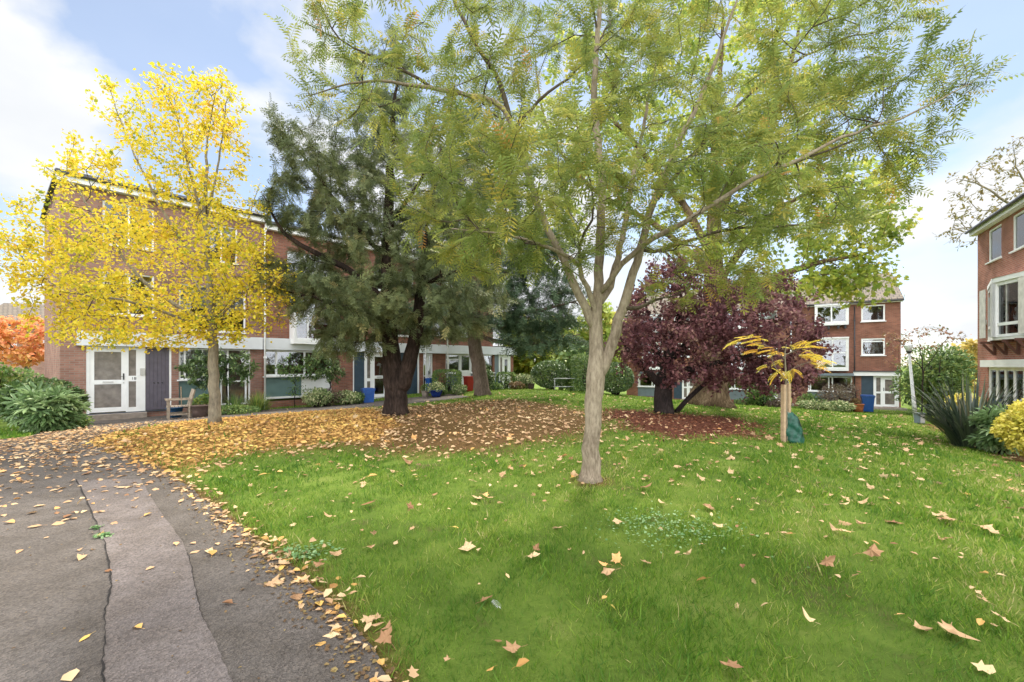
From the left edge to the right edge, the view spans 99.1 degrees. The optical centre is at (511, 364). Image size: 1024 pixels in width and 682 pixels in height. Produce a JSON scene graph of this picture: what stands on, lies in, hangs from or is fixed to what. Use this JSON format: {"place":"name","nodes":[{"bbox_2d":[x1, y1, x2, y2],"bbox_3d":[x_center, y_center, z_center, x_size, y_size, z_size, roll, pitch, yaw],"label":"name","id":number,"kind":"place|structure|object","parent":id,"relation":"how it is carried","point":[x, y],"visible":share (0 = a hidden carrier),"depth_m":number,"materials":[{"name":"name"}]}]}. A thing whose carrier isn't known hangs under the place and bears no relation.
{"place":"outdoors","nodes":[
{"label":"outdoors","id":0,"kind":"place"},
{"bbox_2d":[0,394,469,681],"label":"path","id":1,"kind":"structure","parent":0,"point":[252,642],"depth_m":3.03,"materials":[{"name":"grey asphalt"}]},
{"bbox_2d":[75,416,94,427],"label":"ground shrub","id":2,"kind":"object","parent":1,"relation":"on","point":[84,423],"visible":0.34,"depth_m":11.88,"materials":[{"name":"green plant"}]},
{"bbox_2d":[76,479,112,681],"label":"path crack","id":3,"kind":"object","parent":1,"relation":"on","point":[102,661],"visible":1,"depth_m":2.90,"materials":[{"name":"asphalt"}]},
{"bbox_2d":[77,479,232,681],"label":"path patch","id":4,"kind":"object","parent":1,"relation":"on","point":[160,604],"visible":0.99,"depth_m":2.86,"materials":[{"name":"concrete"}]},
{"bbox_2d":[165,407,183,417],"bbox_3d":[-11.655,1.641,15.100,0.518,0.360,0.518,0,0,0],"label":"plant pot","id":5,"kind":"object","parent":1,"relation":"on","point":[176,409],"visible":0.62,"depth_m":14.98,"materials":[{"name":"teal ceramic"}]},
{"bbox_2d":[164,389,195,419],"bbox_3d":[-10.954,1.287,14.422,0.799,0.959,0.720,0,0,-40],"label":"garden bench","id":6,"kind":"object","parent":1,"relation":"on","point":[188,405],"visible":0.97,"depth_m":14.33,"materials":[{"name":"brown wood"}]},
{"bbox_2d":[0,427,396,681],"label":"leaf crumbs","id":7,"kind":"object","parent":1,"relation":"on","point":[335,668],"visible":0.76,"depth_m":3.06,"materials":[{"name":"brown plant"}]},
{"bbox_2d":[190,405,207,417],"bbox_3d":[-10.354,1.539,14.500,0.518,0.400,0.518,0,0,0],"label":"planter","id":8,"kind":"object","parent":1,"relation":"on","point":[199,410],"visible":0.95,"depth_m":14.33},
{"bbox_2d":[191,393,208,410],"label":"yellowing shrub","id":9,"kind":"object","parent":1,"relation":"on","point":[202,400],"visible":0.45,"depth_m":15.28,"materials":[{"name":"green plant"}]},
{"bbox_2d":[174,347,260,403],"bbox_3d":[-11.081,0.496,16.477,2.830,2.387,1.668,0,0,0],"label":"small tree","id":10,"kind":"object","parent":1,"relation":"on","point":[241,371],"visible":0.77,"depth_m":16.37,"materials":[{"name":"green plant"}]},
{"bbox_2d":[222,392,248,412],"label":"shrub","id":11,"kind":"object","parent":1,"relation":"on","point":[233,400],"visible":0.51,"depth_m":15.97,"materials":[{"name":"green plant"}]},
{"bbox_2d":[0,399,475,681],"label":"fallen leaves","id":12,"kind":"object","parent":1,"relation":"on","point":[369,671],"depth_m":6.86,"materials":[{"name":"brown plant"}]},
{"bbox_2d":[221,404,260,414],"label":"ground shrub","id":13,"kind":"object","parent":1,"relation":"on","point":[243,407],"visible":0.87,"depth_m":15.35,"materials":[{"name":"green plant"}]},
{"bbox_2d":[301,387,333,406],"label":"variegated shrub","id":14,"kind":"object","parent":1,"relation":"on","point":[316,399],"visible":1,"depth_m":18.45,"materials":[{"name":"green plant"}]},
{"bbox_2d":[333,390,361,404],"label":"variegated shrub","id":15,"kind":"object","parent":1,"relation":"on","point":[350,396],"visible":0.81,"depth_m":19.46,"materials":[{"name":"green plant"}]},
{"bbox_2d":[360,388,374,402],"bbox_3d":[-6.726,1.416,20.400,0.580,0.685,0.490,0,0,-30],"label":"recycling box","id":16,"kind":"object","parent":1,"relation":"on","point":[369,394],"visible":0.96,"depth_m":20.23,"materials":[{"name":"blue plastic"}]},
{"bbox_2d":[427,381,444,396],"bbox_3d":[-3.743,1.175,21.591,0.927,0.812,0.863,0,0,28],"label":"plant pot","id":17,"kind":"object","parent":1,"relation":"on","point":[434,391],"visible":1,"depth_m":21.41,"materials":[{"name":"blue ceramic"}]},
{"bbox_2d":[240,389,274,411],"bbox_3d":[-9.699,1.323,16.577,1.432,0.933,1.465,0,0,0],"label":"day lily","id":18,"kind":"object","parent":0,"point":[256,401],"visible":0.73,"depth_m":16.53,"materials":[{"name":"green plant"}]},
{"bbox_2d":[0,367,1023,681],"bbox_3d":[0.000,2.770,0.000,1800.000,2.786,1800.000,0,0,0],"label":"ground","id":19,"kind":"structure","parent":0,"point":[522,631],"depth_m":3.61,"materials":[{"name":"green plant"}]},
{"bbox_2d":[0,362,24,387],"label":"hedge shrub","id":20,"kind":"object","parent":19,"relation":"on","point":[4,374],"visible":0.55,"depth_m":17.35,"materials":[{"name":"green plant"}]},
{"bbox_2d":[0,315,43,377],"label":"acer tree","id":21,"kind":"object","parent":19,"relation":"on","point":[21,353],"visible":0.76,"depth_m":21.27,"materials":[{"name":"orange plant"}]},
{"bbox_2d":[0,303,43,381],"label":"brick house","id":22,"kind":"structure","parent":19,"relation":"on","point":[6,309],"depth_m":35.94,"materials":[{"name":"brick"}]},
{"bbox_2d":[0,365,43,385],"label":"hedge shrub","id":23,"kind":"object","parent":19,"relation":"on","point":[18,370],"visible":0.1,"depth_m":19.01,"materials":[{"name":"green plant"}]},
{"bbox_2d":[0,376,93,432],"bbox_3d":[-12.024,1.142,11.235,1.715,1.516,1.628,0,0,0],"label":"fatsia shrub","id":24,"kind":"object","parent":19,"relation":"on","point":[51,408],"visible":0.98,"depth_m":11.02,"materials":[{"name":"green plant"}]},
{"bbox_2d":[0,61,302,423],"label":"lime tree","id":25,"kind":"object","parent":19,"relation":"on","point":[210,320],"visible":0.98,"depth_m":10.47,"materials":[{"name":"yellow plant"}]},
{"bbox_2d":[40,168,266,420],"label":"brick house","id":26,"kind":"structure","parent":19,"relation":"on","point":[135,382],"depth_m":16.07,"materials":[{"name":"brick"}]},
{"bbox_2d":[89,348,125,412],"bbox_3d":[-14.145,0.536,15.298,0.936,2.228,0.119,0,0,-45],"label":"door","id":27,"kind":"structure","parent":26,"relation":"in","point":[107,369],"depth_m":15.31,"materials":[{"name":"white paint"}]},
{"bbox_2d":[102,200,155,251],"bbox_3d":[-13.759,-4.965,15.698,1.521,1.566,0.180,0,0,-45],"label":"window","id":28,"kind":"structure","parent":26,"relation":"in","point":[103,203],"depth_m":15.70,"materials":[{"name":"white paint"}]},
{"bbox_2d":[102,270,156,317],"bbox_3d":[-13.759,-2.519,15.698,1.521,1.566,0.180,0,0,-45],"label":"window","id":29,"kind":"structure","parent":26,"relation":"in","point":[132,315],"depth_m":15.81,"materials":[{"name":"white paint"}]},
{"bbox_2d":[177,348,222,380],"bbox_3d":[-12.285,-0.016,17.201,1.469,1.265,0.242,0,0,-45],"label":"window","id":30,"kind":"structure","parent":26,"relation":"in","point":[184,355],"depth_m":17.00,"materials":[{"name":"white paint"}]},
{"bbox_2d":[177,283,245,333],"bbox_3d":[-11.976,-2.209,17.525,2.365,1.848,0.242,0,0,-45],"label":"window","id":31,"kind":"structure","parent":26,"relation":"in","point":[202,288],"depth_m":17.69,"materials":[{"name":"white paint"}]},
{"bbox_2d":[208,223,238,264],"bbox_3d":[-11.790,-4.884,17.711,1.245,1.539,0.242,0,0,-45],"label":"window","id":32,"kind":"structure","parent":26,"relation":"in","point":[231,229],"depth_m":17.87,"materials":[{"name":"white paint"}]},
{"bbox_2d":[76,407,402,475],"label":"fallen leaves","id":33,"kind":"object","parent":19,"relation":"on","point":[322,415],"visible":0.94,"depth_m":9.15,"materials":[{"name":"plant"}]},
{"bbox_2d":[274,353,312,406],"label":"small tree","id":34,"kind":"object","parent":19,"relation":"on","point":[294,373],"visible":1,"depth_m":18.43,"materials":[{"name":"green plant"}]},
{"bbox_2d":[268,540,342,567],"bbox_3d":[-1.671,1.516,3.525,0.540,0.073,0.463,0,0,0],"label":"clover patch","id":35,"kind":"object","parent":19,"relation":"on","point":[314,552],"visible":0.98,"depth_m":3.54,"materials":[{"name":"green plant"}]},
{"bbox_2d":[303,350,345,400],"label":"small tree","id":36,"kind":"object","parent":19,"relation":"on","point":[329,372],"visible":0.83,"depth_m":19.16,"materials":[{"name":"green plant"}]},
{"bbox_2d":[309,387,344,405],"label":"heath shrub","id":37,"kind":"object","parent":19,"relation":"on","point":[332,399],"visible":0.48,"depth_m":19.25,"materials":[{"name":"green plant"}]},
{"bbox_2d":[262,221,422,407],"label":"brick house","id":38,"kind":"structure","parent":19,"relation":"on","point":[296,342],"depth_m":19.96,"materials":[{"name":"brick"}]},
{"bbox_2d":[263,350,330,377],"bbox_3d":[-9.634,-0.054,19.808,3.025,1.188,0.180,0,0,-45],"label":"window","id":39,"kind":"structure","parent":38,"relation":"in","point":[304,352],"depth_m":19.33,"materials":[{"name":"white paint"}]},
{"bbox_2d":[296,300,333,339],"bbox_3d":[-8.921,-2.060,19.837,1.762,1.849,0.132,0,0,-45],"label":"window","id":40,"kind":"structure","parent":38,"relation":"in","point":[305,320],"depth_m":19.58,"materials":[{"name":"white paint"}]},
{"bbox_2d":[373,354,384,396],"bbox_3d":[-6.872,0.563,22.600,0.765,2.193,0.078,0,0,-45],"label":"door","id":41,"kind":"structure","parent":38,"relation":"in","point":[374,377],"depth_m":22.43,"materials":[{"name":"white paint"}]},
{"bbox_2d":[235,15,525,414],"bbox_3d":[-3.424,-4.303,12.987,7.885,11.797,5.917,0,0,0],"label":"yew tree","id":42,"kind":"object","parent":19,"relation":"on","point":[347,297],"visible":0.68,"depth_m":12.06,"materials":[{"name":"green plant"}]},
{"bbox_2d":[375,625,395,649],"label":"fallen leaf","id":43,"kind":"object","parent":19,"relation":"on","point":[385,636],"visible":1,"depth_m":2.40,"materials":[{"name":"plant"}]},
{"bbox_2d":[375,269,515,390],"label":"brick house","id":44,"kind":"structure","parent":19,"relation":"on","point":[443,356],"depth_m":27.39,"materials":[{"name":"brick"}]},
{"bbox_2d":[445,354,459,373],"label":"window","id":45,"kind":"structure","parent":44,"relation":"in","point":[450,356],"depth_m":26.10,"materials":[{"name":"white paint"}]},
{"bbox_2d":[460,354,470,384],"bbox_3d":[-2.854,0.506,26.631,0.060,2.308,0.824,0,0,45],"label":"door","id":46,"kind":"structure","parent":44,"relation":"in","point":[464,372],"depth_m":26.61,"materials":[{"name":"white paint"}]},
{"bbox_2d":[470,355,494,373],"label":"window","id":47,"kind":"structure","parent":44,"relation":"in","point":[488,358],"depth_m":28.01,"materials":[{"name":"white paint"}]},
{"bbox_2d":[503,358,508,388],"bbox_3d":[-0.415,0.586,29.069,0.060,2.148,0.526,0,0,45],"label":"door","id":48,"kind":"structure","parent":44,"relation":"in","point":[505,360],"depth_m":29.08,"materials":[{"name":"white paint"}]},
{"bbox_2d":[431,369,461,393],"bbox_3d":[-3.440,0.868,23.199,1.571,1.380,1.783,0,0,0],"label":"box hedge","id":49,"kind":"object","parent":19,"relation":"on","point":[458,377],"visible":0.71,"depth_m":22.70,"materials":[{"name":"green plant"}]},
{"bbox_2d":[451,383,467,394],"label":"variegated shrub","id":50,"kind":"object","parent":19,"relation":"on","point":[456,389],"visible":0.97,"depth_m":22.20,"materials":[{"name":"green plant"}]},
{"bbox_2d":[463,376,473,390],"bbox_3d":[-2.401,1.039,24.200,0.480,0.830,0.480,0,0,-40],"label":"red bin","id":51,"kind":"object","parent":19,"relation":"on","point":[468,381],"visible":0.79,"depth_m":24.04,"materials":[{"name":"plastic"}]},
{"bbox_2d":[486,369,494,388],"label":"evergreen shrub","id":52,"kind":"object","parent":19,"relation":"on","point":[490,375],"visible":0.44,"depth_m":24.79,"materials":[{"name":"green plant"}]},
{"bbox_2d":[401,93,594,395],"bbox_3d":[-0.686,-5.225,20.753,10.007,14.016,8.236,0,0,0],"label":"cedar tree","id":53,"kind":"object","parent":19,"relation":"on","point":[519,323],"visible":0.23,"depth_m":19.62,"materials":[{"name":"green plant"}]},
{"bbox_2d":[495,371,515,388],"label":"flowering shrub","id":54,"kind":"object","parent":19,"relation":"on","point":[509,374],"visible":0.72,"depth_m":25.44,"materials":[{"name":"green plant"}]},
{"bbox_2d":[503,640,527,652],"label":"fallen leaf","id":55,"kind":"object","parent":19,"relation":"on","point":[513,647],"visible":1,"depth_m":2.35,"materials":[{"name":"plant"}]},
{"bbox_2d":[508,381,524,388],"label":"heath shrub","id":56,"kind":"object","parent":19,"relation":"on","point":[515,385],"visible":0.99,"depth_m":24.89,"materials":[{"name":"brown plant"}]},
{"bbox_2d":[512,373,531,388],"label":"variegated shrub","id":57,"kind":"object","parent":19,"relation":"on","point":[523,378],"visible":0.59,"depth_m":25.74,"materials":[{"name":"green plant"}]},
{"bbox_2d":[496,315,555,379],"bbox_3d":[1.485,-0.818,35.785,5.686,7.270,4.535,0,0,35],"label":"background tree","id":58,"kind":"object","parent":19,"relation":"on","point":[522,366],"visible":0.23,"depth_m":34.82,"materials":[{"name":"green plant"}]},
{"bbox_2d":[530,360,569,388],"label":"topiary dome","id":59,"kind":"structure","parent":19,"relation":"on","point":[547,365],"depth_m":25.32,"materials":[{"name":"green plant"}]},
{"bbox_2d":[535,314,583,389],"bbox_3d":[4.309,-0.996,39.737,5.414,8.249,4.985,0,0,0],"label":"background tree","id":60,"kind":"object","parent":19,"relation":"on","point":[557,355],"visible":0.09,"depth_m":38.90,"materials":[{"name":"green plant"}]},
{"bbox_2d":[108,392,1023,681],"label":"fallen leaves","id":61,"kind":"object","parent":19,"relation":"on","point":[986,672],"depth_m":8.56,"materials":[{"name":"brown plant"}]},
{"bbox_2d":[555,343,588,390],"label":"background tree","id":62,"kind":"object","parent":19,"relation":"on","point":[566,357],"visible":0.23,"depth_m":30.44,"materials":[{"name":"green plant"}]},
{"bbox_2d":[122,397,1023,640],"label":"fallen leaves","id":63,"kind":"object","parent":19,"relation":"on","point":[485,436],"depth_m":8.57,"materials":[{"name":"brown plant"}]},
{"bbox_2d":[569,352,608,391],"bbox_3d":[4.376,0.449,25.005,2.069,2.352,2.614,0,0,0],"label":"clipped hedge","id":64,"kind":"object","parent":19,"relation":"on","point":[573,367],"visible":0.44,"depth_m":24.38,"materials":[{"name":"green plant"}]},
{"bbox_2d":[569,299,621,382],"bbox_3d":[7.250,-1.629,37.729,5.300,9.557,5.062,0,0,0],"label":"background tree","id":65,"kind":"object","parent":19,"relation":"on","point":[607,315],"visible":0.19,"depth_m":36.96,"materials":[{"name":"green plant"}]},
{"bbox_2d":[604,362,634,394],"bbox_3d":[5.667,0.767,23.993,2.072,1.914,2.337,0,0,0],"label":"clipped hedge","id":66,"kind":"object","parent":19,"relation":"on","point":[627,379],"visible":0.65,"depth_m":23.30,"materials":[{"name":"green plant"}]},
{"bbox_2d":[262,0,1023,483],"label":"broadleaf tree","id":67,"kind":"object","parent":19,"relation":"on","point":[510,146],"visible":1,"depth_m":5.14,"materials":[{"name":"green plant"}]},
{"bbox_2d":[625,290,702,399],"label":"brick house","id":68,"kind":"structure","parent":19,"relation":"on","point":[681,391],"depth_m":38.11,"materials":[{"name":"brick"}]},
{"bbox_2d":[571,502,808,567],"bbox_3d":[1.476,1.539,4.148,1.772,0.090,1.572,0,0,0],"label":"clover patch","id":69,"kind":"object","parent":19,"relation":"on","point":[690,530],"visible":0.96,"depth_m":4.12,"materials":[{"name":"green plant"}]},
{"bbox_2d":[603,405,780,441],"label":"fallen leaves","id":70,"kind":"object","parent":19,"relation":"on","point":[685,419],"visible":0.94,"depth_m":11.99,"materials":[{"name":"brown plant"}]},
{"bbox_2d":[674,375,711,412],"bbox_3d":[5.955,0.959,14.313,1.284,1.414,0.170,0,0,30],"label":"tree prop","id":71,"kind":"object","parent":19,"relation":"on","point":[686,400],"visible":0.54,"depth_m":14.33,"materials":[{"name":"brown plant"}]},
{"bbox_2d":[492,0,925,408],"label":"plane tree","id":72,"kind":"object","parent":19,"relation":"on","point":[835,279],"visible":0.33,"depth_m":18.23,"materials":[{"name":"green plant"}]},
{"bbox_2d":[603,250,842,413],"bbox_3d":[6.560,-0.987,14.389,7.186,5.401,5.042,0,0,0],"label":"plum tree","id":73,"kind":"object","parent":19,"relation":"on","point":[669,375],"visible":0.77,"depth_m":13.53,"materials":[{"name":"purple plant"}]},
{"bbox_2d":[727,283,793,405],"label":"brick house","id":74,"kind":"structure","parent":19,"relation":"on","point":[736,392],"depth_m":33.67,"materials":[{"name":"brick"}]},
{"bbox_2d":[744,384,777,405],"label":"evergreen shrub","id":75,"kind":"object","parent":19,"relation":"on","point":[758,400],"visible":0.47,"depth_m":28.75,"materials":[{"name":"green plant"}]},
{"bbox_2d":[764,398,793,406],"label":"ground shrub","id":76,"kind":"object","parent":19,"relation":"on","point":[775,402],"visible":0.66,"depth_m":28.21,"materials":[{"name":"green plant"}]},
{"bbox_2d":[723,335,836,441],"bbox_3d":[5.649,0.506,9.226,2.368,2.313,1.128,0,0,0],"label":"sapling","id":77,"kind":"object","parent":19,"relation":"on","point":[817,357],"visible":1,"depth_m":9.24,"materials":[{"name":"yellow plant"}]},
{"bbox_2d":[780,385,785,442],"bbox_3d":[5.748,1.084,9.252,0.072,1.330,0.072,1,0,-20],"label":"tree stake","id":78,"kind":"object","parent":19,"relation":"on","point":[783,416],"visible":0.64,"depth_m":9.22,"materials":[{"name":"brown wood"}]},
{"bbox_2d":[787,383,790,412],"bbox_3d":[6.055,1.087,9.569,0.073,1.367,0.072,0,0,-20],"label":"tree stake","id":79,"kind":"object","parent":19,"relation":"on","point":[788,397],"visible":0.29,"depth_m":9.54,"materials":[{"name":"brown wood"}]},
{"bbox_2d":[786,412,804,443],"bbox_3d":[5.986,1.346,9.296,0.475,0.684,0.308,0,0,0],"label":"watering bag","id":80,"kind":"object","parent":19,"relation":"on","point":[794,431],"visible":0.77,"depth_m":9.19,"materials":[{"name":"plastic"}]},
{"bbox_2d":[796,393,820,408],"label":"evergreen shrub","id":81,"kind":"object","parent":19,"relation":"on","point":[811,396],"visible":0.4,"depth_m":28.04,"materials":[{"name":"green plant"}]},
{"bbox_2d":[795,399,832,409],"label":"ground shrub","id":82,"kind":"object","parent":19,"relation":"on","point":[813,404],"visible":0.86,"depth_m":27.01,"materials":[{"name":"green plant"}]},
{"bbox_2d":[815,555,835,566],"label":"fallen leaf","id":83,"kind":"object","parent":19,"relation":"on","point":[828,561],"visible":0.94,"depth_m":3.33,"materials":[{"name":"plant"}]},
{"bbox_2d":[816,383,853,402],"bbox_3d":[20.335,2.028,27.604,1.991,1.786,1.891,0,0,0],"label":"heath shrub","id":84,"kind":"object","parent":19,"relation":"on","point":[840,394],"visible":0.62,"depth_m":27.42,"materials":[{"name":"brown plant"}]},
{"bbox_2d":[821,400,856,411],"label":"ground shrub","id":85,"kind":"object","parent":19,"relation":"on","point":[840,405],"visible":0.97,"depth_m":26.12,"materials":[{"name":"green plant"}]},
{"bbox_2d":[791,272,906,410],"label":"brick house","id":86,"kind":"structure","parent":19,"relation":"on","point":[855,331],"depth_m":30.20,"materials":[{"name":"brick"}]},
{"bbox_2d":[807,376,851,392],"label":"window","id":87,"kind":"structure","parent":86,"relation":"in","point":[810,390],"depth_m":31.07,"materials":[{"name":"white paint"}]},
{"bbox_2d":[816,305,846,322],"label":"window","id":88,"kind":"structure","parent":86,"relation":"in","point":[831,306],"depth_m":30.62,"materials":[{"name":"white paint"}]},
{"bbox_2d":[818,338,846,367],"bbox_3d":[22.470,-0.799,30.627,1.643,2.077,0.110,0,0,33],"label":"window","id":89,"kind":"structure","parent":86,"relation":"in","point":[843,341],"depth_m":30.52,"materials":[{"name":"white paint"}]},
{"bbox_2d":[861,304,884,321],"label":"window","id":90,"kind":"structure","parent":86,"relation":"in","point":[883,305],"depth_m":29.68,"materials":[{"name":"white paint"}]},
{"bbox_2d":[860,338,886,355],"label":"window","id":91,"kind":"structure","parent":86,"relation":"in","point":[862,341],"depth_m":29.77,"materials":[{"name":"white paint"}]},
{"bbox_2d":[883,378,896,406],"bbox_3d":[25.355,1.839,29.321,0.737,1.941,0.119,0,0,33],"label":"door","id":92,"kind":"structure","parent":86,"relation":"in","point":[889,399],"depth_m":29.37,"materials":[{"name":"white paint"}]},
{"bbox_2d":[845,383,860,400],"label":"heath shrub","id":93,"kind":"object","parent":19,"relation":"on","point":[853,392],"visible":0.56,"depth_m":28.01,"materials":[{"name":"brown plant"}]},
{"bbox_2d":[860,394,875,411],"bbox_3d":[21.830,2.373,26.820,0.660,1.060,0.788,0,0,32],"label":"wheelie bin","id":94,"kind":"object","parent":19,"relation":"on","point":[868,401],"visible":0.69,"depth_m":26.55,"materials":[{"name":"blue plastic"}]},
{"bbox_2d":[854,543,883,556],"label":"fallen leaf","id":95,"kind":"object","parent":19,"relation":"on","point":[873,550],"visible":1,"depth_m":3.52,"materials":[{"name":"plant"}]},
{"bbox_2d":[904,344,916,417],"bbox_3d":[16.843,0.732,18.400,0.300,3.232,0.300,-6,0,0],"label":"street lamp","id":96,"kind":"object","parent":19,"relation":"on","point":[908,348],"visible":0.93,"depth_m":18.36,"materials":[{"name":"metal"}]},
{"bbox_2d":[881,324,971,410],"bbox_3d":[22.539,0.178,23.967,4.434,4.829,2.243,0,0,0],"label":"rowan shrub","id":97,"kind":"object","parent":19,"relation":"on","point":[920,336],"visible":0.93,"depth_m":23.98,"materials":[{"name":"green plant"}]},
{"bbox_2d":[889,343,977,415],"bbox_3d":[24.157,0.860,25.100,3.996,4.227,3.546,0,0,-29],"label":"viburnum shrub","id":98,"kind":"object","parent":19,"relation":"on","point":[934,375],"visible":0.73,"depth_m":24.49,"materials":[{"name":"green plant"}]},
{"bbox_2d":[885,370,1023,448],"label":"flax plant","id":99,"kind":"object","parent":19,"relation":"on","point":[951,423],"visible":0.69,"depth_m":11.50,"materials":[{"name":"green plant"}]},
{"bbox_2d":[949,338,977,392],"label":"background tree","id":100,"kind":"object","parent":19,"relation":"on","point":[969,347],"visible":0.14,"depth_m":59.41,"materials":[{"name":"yellow plant"}]},
{"bbox_2d":[944,393,985,409],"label":"golden shrub","id":101,"kind":"object","parent":19,"relation":"on","point":[956,396],"visible":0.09,"depth_m":17.52,"materials":[{"name":"yellow plant"}]},
{"bbox_2d":[933,136,1023,251],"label":"bare tree","id":102,"kind":"object","parent":19,"relation":"on","point":[981,192],"visible":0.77,"depth_m":32.81,"materials":[{"name":"brown plant"}]},
{"bbox_2d":[962,401,1021,455],"bbox_3d":[11.789,1.595,10.543,1.206,1.430,1.454,0,0,0],"label":"fatsia shrub","id":103,"kind":"object","parent":19,"relation":"on","point":[985,439],"visible":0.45,"depth_m":10.56,"materials":[{"name":"green plant"}]},
{"bbox_2d":[964,193,1023,407],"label":"brick house","id":104,"kind":"structure","parent":19,"relation":"on","point":[1000,232],"depth_m":16.55,"materials":[{"name":"brick"}]},
{"bbox_2d":[985,224,1001,264],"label":"window","id":105,"kind":"structure","parent":104,"relation":"in","point":[995,233],"depth_m":17.66,"materials":[{"name":"white glass"}]},
{"bbox_2d":[1009,210,1023,253],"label":"window","id":106,"kind":"structure","parent":104,"relation":"in","point":[1018,218],"depth_m":15.97,"materials":[{"name":"white paint"}]},
{"bbox_2d":[989,398,1023,456],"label":"golden hedge","id":107,"kind":"object","parent":19,"relation":"on","point":[1013,420],"visible":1,"depth_m":9.40,"materials":[{"name":"yellow plant"}]},
{"bbox_2d":[0,0,1023,366],"label":"sky","id":108,"kind":"structure","parent":0,"point":[51,50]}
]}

